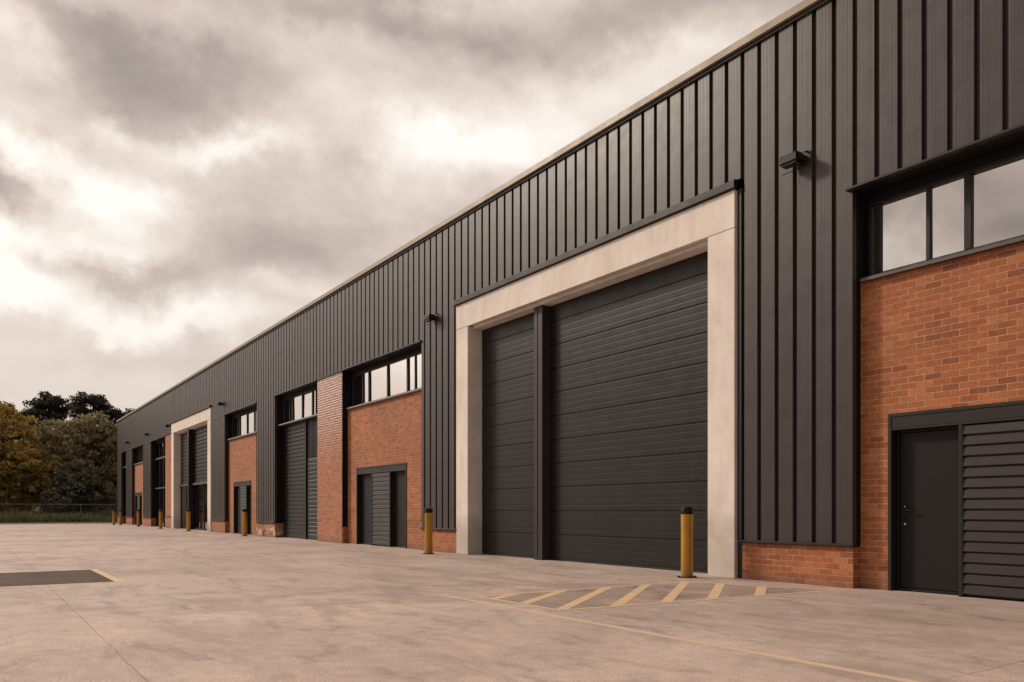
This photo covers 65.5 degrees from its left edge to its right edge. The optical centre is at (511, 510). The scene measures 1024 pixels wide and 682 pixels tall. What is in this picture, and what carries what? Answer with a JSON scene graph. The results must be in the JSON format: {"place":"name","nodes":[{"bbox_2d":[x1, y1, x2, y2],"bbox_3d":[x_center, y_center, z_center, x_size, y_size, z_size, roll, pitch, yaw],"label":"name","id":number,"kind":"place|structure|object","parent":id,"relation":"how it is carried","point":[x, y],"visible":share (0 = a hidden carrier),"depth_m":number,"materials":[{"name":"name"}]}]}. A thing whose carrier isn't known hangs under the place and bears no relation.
{"place":"outdoors","nodes":[
{"label":"outdoors","id":0,"kind":"place"},
{"bbox_2d":[0,510,117,522],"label":"grass","id":1,"kind":"structure","parent":0,"point":[23,517],"depth_m":63.07,"materials":[{"name":"green plant"}]},
{"bbox_2d":[0,0,802,426],"label":"sky","id":2,"kind":"structure","parent":0,"point":[180,179],"materials":[{"name":"grey"}]},
{"bbox_2d":[0,523,1023,681],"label":"concrete yard","id":3,"kind":"structure","parent":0,"point":[181,605],"depth_m":7.46,"materials":[{"name":"grey concrete"}]},
{"bbox_2d":[0,570,113,586],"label":"asphalt patch","id":4,"kind":"object","parent":3,"relation":"on","point":[45,578],"visible":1,"depth_m":12.26,"materials":[{"name":"grey asphalt"}]},
{"bbox_2d":[1,569,107,586],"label":"pale line","id":5,"kind":"object","parent":4,"relation":"on","point":[53,584],"visible":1,"depth_m":11.57,"materials":[{"name":"paint"}]},
{"bbox_2d":[90,569,123,581],"bbox_3d":[-6.595,1.048,12.930,0.120,0.001,3.100,0,0,-34],"label":"yellow line","id":6,"kind":"object","parent":3,"relation":"on","point":[106,575],"visible":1,"depth_m":12.81,"materials":[{"name":"paint"}]},
{"bbox_2d":[112,510,115,524],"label":"bollard","id":7,"kind":"object","parent":3,"relation":"on","point":[113,517],"visible":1,"depth_m":58.06,"materials":[{"name":"yellow metal"}]},
{"bbox_2d":[118,509,122,524],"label":"bollard","id":8,"kind":"object","parent":3,"relation":"on","point":[120,516],"visible":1,"depth_m":58.02,"materials":[{"name":"yellow metal"}]},
{"bbox_2d":[136,509,139,526],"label":"bollard","id":9,"kind":"object","parent":3,"relation":"on","point":[138,517],"visible":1,"depth_m":51.54,"materials":[{"name":"yellow metal"}]},
{"bbox_2d":[158,509,163,528],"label":"bollard","id":10,"kind":"object","parent":3,"relation":"on","point":[160,518],"visible":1,"depth_m":45.59,"materials":[{"name":"yellow metal"}]},
{"bbox_2d":[186,509,190,530],"bbox_3d":[-16.199,0.492,39.899,0.310,1.108,0.310,0,0,31],"label":"bollard","id":11,"kind":"object","parent":3,"relation":"on","point":[188,511],"visible":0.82,"depth_m":39.83,"materials":[{"name":"yellow metal"}]},
{"bbox_2d":[241,509,246,535],"bbox_3d":[-10.918,0.492,32.546,0.310,1.108,0.310,0,0,12],"label":"bollard","id":12,"kind":"object","parent":3,"relation":"on","point":[244,522],"visible":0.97,"depth_m":32.47,"materials":[{"name":"yellow metal"}]},
{"bbox_2d":[423,508,434,553],"bbox_3d":[-2.005,0.492,19.161,0.310,1.108,0.310,0,0,4],"label":"bollard","id":13,"kind":"object","parent":3,"relation":"on","point":[428,512],"visible":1,"depth_m":19.08,"materials":[{"name":"yellow metal"}]},
{"bbox_2d":[482,582,823,609],"bbox_3d":[1.925,1.049,10.096,4.241,0.001,1.929,0,0,-34],"label":"hatched bay","id":14,"kind":"object","parent":3,"relation":"on","point":[654,593],"visible":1,"depth_m":9.93,"materials":[{"name":"yellow paint"}]},
{"bbox_2d":[492,582,766,608],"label":"hatch stripes","id":15,"kind":"object","parent":14,"relation":"on","point":[674,593],"visible":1,"depth_m":9.91,"materials":[{"name":"yellow paint"}]},
{"bbox_2d":[475,581,834,610],"bbox_3d":[1.948,1.048,10.106,4.430,0.001,2.080,0,0,-34],"label":"hatch border","id":16,"kind":"object","parent":14,"relation":"on","point":[645,603],"visible":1,"depth_m":9.69,"materials":[{"name":"yellow paint"}]},
{"bbox_2d":[440,594,920,681],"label":"yellow line","id":17,"kind":"object","parent":3,"relation":"on","point":[785,658],"visible":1,"depth_m":6.13,"materials":[{"name":"paint"}]},
{"bbox_2d":[677,506,696,577],"bbox_3d":[2.742,0.492,12.485,0.310,1.108,0.310,0,0,34],"label":"bollard","id":18,"kind":"object","parent":3,"relation":"on","point":[686,512],"visible":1,"depth_m":12.40,"materials":[{"name":"yellow metal"}]},
{"bbox_2d":[116,0,1023,599],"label":"industrial building","id":19,"kind":"structure","parent":0,"point":[658,310],"depth_m":12.72,"materials":[{"name":"grey metal"}]},
{"bbox_2d":[134,449,142,464],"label":"strip window","id":20,"kind":"structure","parent":19,"relation":"in","point":[140,452],"depth_m":57.31,"materials":[{"name":"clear glass"}]},
{"bbox_2d":[156,441,164,458],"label":"strip window","id":21,"kind":"structure","parent":19,"relation":"in","point":[160,447],"depth_m":51.29,"materials":[{"name":"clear glass"}]},
{"bbox_2d":[156,458,164,526],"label":"glazed door","id":22,"kind":"structure","parent":19,"relation":"in","point":[160,464],"depth_m":51.31,"materials":[{"name":"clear glass"}]},
{"bbox_2d":[181,486,186,528],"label":"glazed door","id":23,"kind":"structure","parent":19,"relation":"in","point":[183,489],"depth_m":45.64,"materials":[{"name":"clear glass"}]},
{"bbox_2d":[193,484,206,530],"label":"glazed door","id":24,"kind":"structure","parent":19,"relation":"in","point":[199,491],"depth_m":42.47,"materials":[{"name":"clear glass"}]},
{"bbox_2d":[236,487,238,532],"bbox_3d":[-12.312,-0.014,36.012,0.125,2.128,0.880,0,0,-34],"label":"personnel door","id":25,"kind":"structure","parent":19,"relation":"in","point":[237,488],"depth_m":36.31,"materials":[{"name":"grey metal"}]},
{"bbox_2d":[227,410,255,440],"bbox_3d":[-11.742,-3.823,35.099,0.310,1.155,4.910,0,0,-34],"label":"strip window","id":26,"kind":"structure","parent":19,"relation":"in","point":[243,425],"depth_m":35.60,"materials":[{"name":"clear glass"}]},
{"bbox_2d":[249,485,250,534],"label":"personnel door","id":27,"kind":"structure","parent":19,"relation":"in","point":[250,485],"depth_m":34.63,"materials":[{"name":"grey metal"}]},
{"bbox_2d":[283,422,304,538],"bbox_3d":[-8.189,-1.103,30.072,0.070,4.295,2.540,0,0,-34],"label":"slatted door","id":28,"kind":"structure","parent":19,"relation":"in","point":[294,435],"depth_m":30.03,"materials":[{"name":"black metal"}]},
{"bbox_2d":[277,388,316,426],"bbox_3d":[-7.715,-3.808,29.179,0.310,1.085,4.570,0,0,-34],"label":"strip window","id":29,"kind":"structure","parent":19,"relation":"in","point":[302,407],"depth_m":29.55,"materials":[{"name":"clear glass"}]},
{"bbox_2d":[307,457,316,539],"bbox_3d":[-6.864,-0.427,28.143,0.070,2.945,1.940,0,0,-34],"label":"slatted door","id":30,"kind":"structure","parent":19,"relation":"in","point":[311,462],"depth_m":28.50,"materials":[{"name":"grey metal"}]},
{"bbox_2d":[360,474,370,544],"bbox_3d":[-4.409,-0.029,24.395,0.125,2.158,1.020,0,0,-34],"label":"personnel door","id":31,"kind":"structure","parent":19,"relation":"in","point":[365,479],"depth_m":24.56,"materials":[{"name":"grey metal"}]},
{"bbox_2d":[346,351,421,409],"bbox_3d":[-3.673,-3.763,23.239,0.310,1.135,5.340,0,0,-34],"label":"strip window","id":32,"kind":"structure","parent":19,"relation":"in","point":[403,376],"depth_m":23.30,"materials":[{"name":"clear glass"}]},
{"bbox_2d":[394,471,404,547],"bbox_3d":[-3.104,-0.029,22.477,0.125,2.158,0.940,0,0,-34],"label":"personnel door","id":33,"kind":"structure","parent":19,"relation":"in","point":[399,476],"depth_m":22.61,"materials":[{"name":"grey metal"}]},
{"bbox_2d":[424,313,437,324],"bbox_3d":[-2.063,-4.853,20.204,0.234,0.262,0.390,0,0,-34],"label":"wall light","id":34,"kind":"object","parent":19,"relation":"attached to","point":[430,317],"visible":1,"depth_m":20.13,"materials":[{"name":"grey metal"}]},
{"bbox_2d":[482,312,533,557],"bbox_3d":[-0.012,-1.633,18.107,0.070,5.355,2.405,0,0,-34],"label":"sectional door","id":35,"kind":"structure","parent":19,"relation":"in","point":[507,347],"depth_m":18.15,"materials":[{"name":"black metal"}]},
{"bbox_2d":[550,251,707,572],"bbox_3d":[2.153,-1.633,14.924,0.070,5.355,4.675,0,0,-34],"label":"sectional door","id":36,"kind":"structure","parent":19,"relation":"in","point":[629,357],"depth_m":14.75,"materials":[{"name":"black metal"}]},
{"bbox_2d":[779,150,810,175],"bbox_3d":[3.995,-4.943,11.300,0.234,0.262,0.390,0,0,-34],"label":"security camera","id":37,"kind":"object","parent":19,"relation":"attached to","point":[797,159],"visible":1,"depth_m":11.23,"materials":[{"name":"grey metal"}]},
{"bbox_2d":[897,426,958,595],"bbox_3d":[5.306,0.006,10.117,0.125,2.088,0.840,0,0,-34],"label":"personnel door","id":38,"kind":"structure","parent":19,"relation":"in","point":[927,459],"depth_m":10.13,"materials":[{"name":"black metal"}]},
{"bbox_2d":[860,152,1023,282],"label":"strip window","id":39,"kind":"structure","parent":19,"relation":"in","point":[980,209],"depth_m":9.96,"materials":[{"name":"clear glass"}]},
{"label":"ground","id":40,"kind":"structure","parent":0,"visible":0},
{"bbox_2d":[3,402,24,455],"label":"pine tree","id":41,"kind":"object","parent":40,"relation":"on","point":[11,405],"visible":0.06,"depth_m":96.62,"materials":[{"name":"green plant"}]},
{"bbox_2d":[9,411,39,455],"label":"pine tree","id":42,"kind":"object","parent":40,"relation":"on","point":[23,414],"visible":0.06,"depth_m":98.52,"materials":[{"name":"green plant"}]},
{"bbox_2d":[0,401,64,512],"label":"autumn tree","id":43,"kind":"object","parent":40,"relation":"on","point":[23,466],"visible":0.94,"depth_m":76.42,"materials":[{"name":"orange plant"}]},
{"bbox_2d":[14,391,75,478],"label":"pine tree","id":44,"kind":"object","parent":40,"relation":"on","point":[48,405],"visible":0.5,"depth_m":95.92,"materials":[{"name":"green plant"}]},
{"bbox_2d":[0,522,117,523],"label":"kerb","id":45,"kind":"structure","parent":40,"relation":"on","point":[63,523],"depth_m":62.34,"materials":[{"name":"concrete"}]},
{"bbox_2d":[2,504,116,515],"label":"chain link fence","id":46,"kind":"object","parent":40,"relation":"on","point":[63,506],"visible":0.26,"depth_m":66.97,"materials":[{"name":"grey metal"}]},
{"bbox_2d":[5,448,116,515],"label":"woodland","id":47,"kind":"object","parent":40,"relation":"on","point":[34,508],"visible":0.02,"depth_m":93.15,"materials":[{"name":"green plant"}]},
{"bbox_2d":[32,410,116,513],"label":"broadleaf tree","id":48,"kind":"object","parent":40,"relation":"on","point":[84,439],"visible":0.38,"depth_m":82.43,"materials":[{"name":"green plant"}]},
{"bbox_2d":[37,458,116,513],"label":"bushy tree","id":49,"kind":"object","parent":40,"relation":"on","point":[71,478],"visible":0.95,"depth_m":77.98,"materials":[{"name":"green plant"}]},
{"bbox_2d":[61,391,120,435],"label":"pine tree","id":50,"kind":"object","parent":40,"relation":"on","point":[78,404],"visible":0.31,"depth_m":95.31,"materials":[{"name":"green plant"}]},
{"bbox_2d":[95,407,134,435],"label":"pine tree","id":51,"kind":"object","parent":40,"relation":"on","point":[121,413],"visible":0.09,"depth_m":99.02,"materials":[{"name":"green plant"}]}
]}

